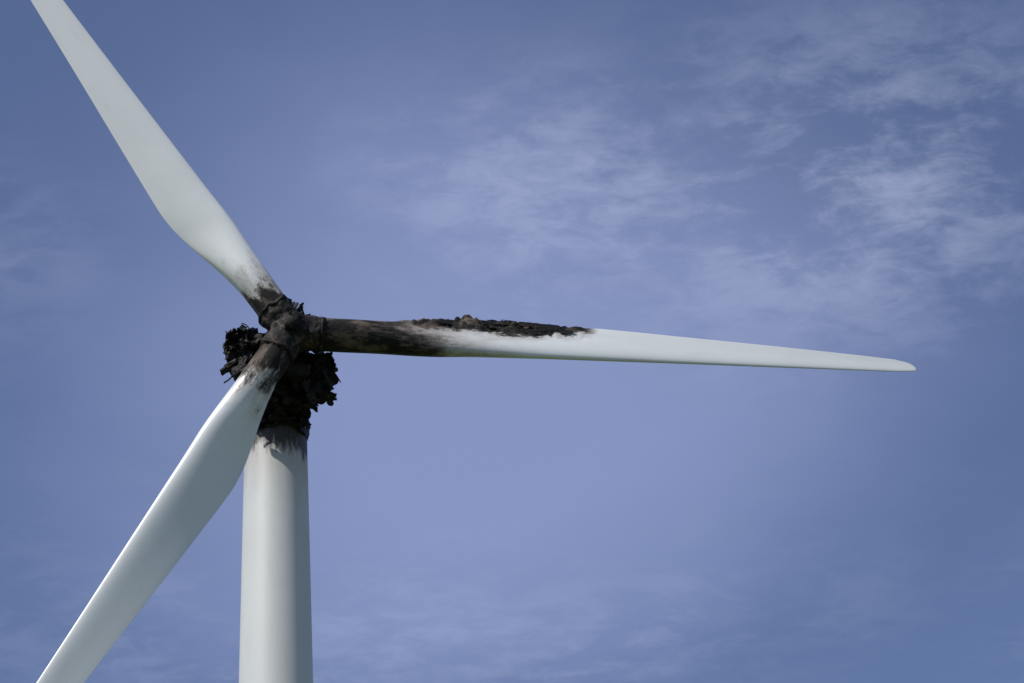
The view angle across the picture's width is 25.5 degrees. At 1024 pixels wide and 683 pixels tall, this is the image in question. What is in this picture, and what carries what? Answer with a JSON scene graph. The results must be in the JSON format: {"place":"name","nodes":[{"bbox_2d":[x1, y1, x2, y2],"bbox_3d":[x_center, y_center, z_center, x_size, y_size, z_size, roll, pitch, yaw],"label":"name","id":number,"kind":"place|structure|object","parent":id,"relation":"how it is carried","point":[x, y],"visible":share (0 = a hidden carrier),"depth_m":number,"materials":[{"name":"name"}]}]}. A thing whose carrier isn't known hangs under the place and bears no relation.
{"place":"outdoors","nodes":[
{"label":"outdoors","id":0,"kind":"place"},
{"bbox_2d":[0,0,1023,682],"label":"sky","id":1,"kind":"structure","parent":0,"point":[836,176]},
{"label":"ground","id":2,"kind":"structure","parent":0,"visible":0},
{"bbox_2d":[239,423,312,682],"bbox_3d":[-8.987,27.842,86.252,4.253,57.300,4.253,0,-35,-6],"label":"tower","id":3,"kind":"structure","parent":2,"relation":"on","point":[275,630],"depth_m":97.55,"materials":[{"name":"paint"}]},
{"bbox_2d":[224,312,327,422],"bbox_3d":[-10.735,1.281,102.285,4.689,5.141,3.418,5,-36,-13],"label":"collapsed cover","id":4,"kind":"object","parent":3,"relation":"on","point":[278,415],"visible":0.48,"depth_m":101.27,"materials":[{"name":"metal"}]},
{"bbox_2d":[223,323,325,404],"bbox_3d":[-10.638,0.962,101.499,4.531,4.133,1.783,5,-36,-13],"label":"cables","id":5,"kind":"object","parent":4,"relation":"attached to","point":[247,331],"visible":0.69,"depth_m":101.11,"materials":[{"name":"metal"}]},
{"bbox_2d":[222,301,340,429],"bbox_3d":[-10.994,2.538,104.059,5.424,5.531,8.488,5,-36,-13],"label":"nacelle shell remains","id":6,"kind":"object","parent":3,"relation":"on","point":[329,397],"visible":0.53,"depth_m":101.21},
{"bbox_2d":[220,313,337,411],"bbox_3d":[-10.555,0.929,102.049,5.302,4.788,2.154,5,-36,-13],"label":"broken fittings","id":7,"kind":"object","parent":6,"relation":"attached to","point":[287,401],"visible":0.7,"depth_m":101.13,"materials":[{"name":"metal"}]},
{"bbox_2d":[258,294,326,369],"bbox_3d":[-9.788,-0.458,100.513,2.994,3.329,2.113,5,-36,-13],"label":"hub","id":8,"kind":"object","parent":6,"relation":"attached to","point":[292,325],"visible":0.93,"depth_m":100.01,"materials":[{"name":"black metal"}]},
{"bbox_2d":[31,0,282,317],"bbox_3d":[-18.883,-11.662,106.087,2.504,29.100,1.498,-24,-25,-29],"label":"blade","id":9,"kind":"object","parent":8,"relation":"attached to","point":[196,217],"visible":0.97,"depth_m":104.14,"materials":[{"name":"paint"}]},
{"bbox_2d":[37,336,290,682],"bbox_3d":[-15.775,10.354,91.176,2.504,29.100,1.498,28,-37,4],"label":"blade","id":10,"kind":"object","parent":8,"relation":"attached to","point":[196,490],"visible":1,"depth_m":93.88,"materials":[{"name":"paint"}]},
{"bbox_2d":[311,314,915,371],"bbox_3d":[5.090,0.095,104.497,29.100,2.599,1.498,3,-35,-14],"label":"turbine blade","id":11,"kind":"object","parent":8,"relation":"attached to","point":[467,336],"visible":0.98,"depth_m":103.58,"materials":[{"name":"paint"}]},
{"bbox_2d":[435,319,573,336],"bbox_3d":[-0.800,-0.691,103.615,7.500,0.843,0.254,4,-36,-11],"label":"burned laminate","id":12,"kind":"object","parent":11,"relation":"attached to","point":[550,330],"visible":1,"depth_m":103.91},
{"bbox_2d":[258,352,310,440],"bbox_3d":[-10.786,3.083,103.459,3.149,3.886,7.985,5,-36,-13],"label":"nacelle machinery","id":13,"kind":"object","parent":3,"relation":"on","point":[299,373],"visible":0.19,"depth_m":100.94,"materials":[{"name":"black metal"}]}
]}

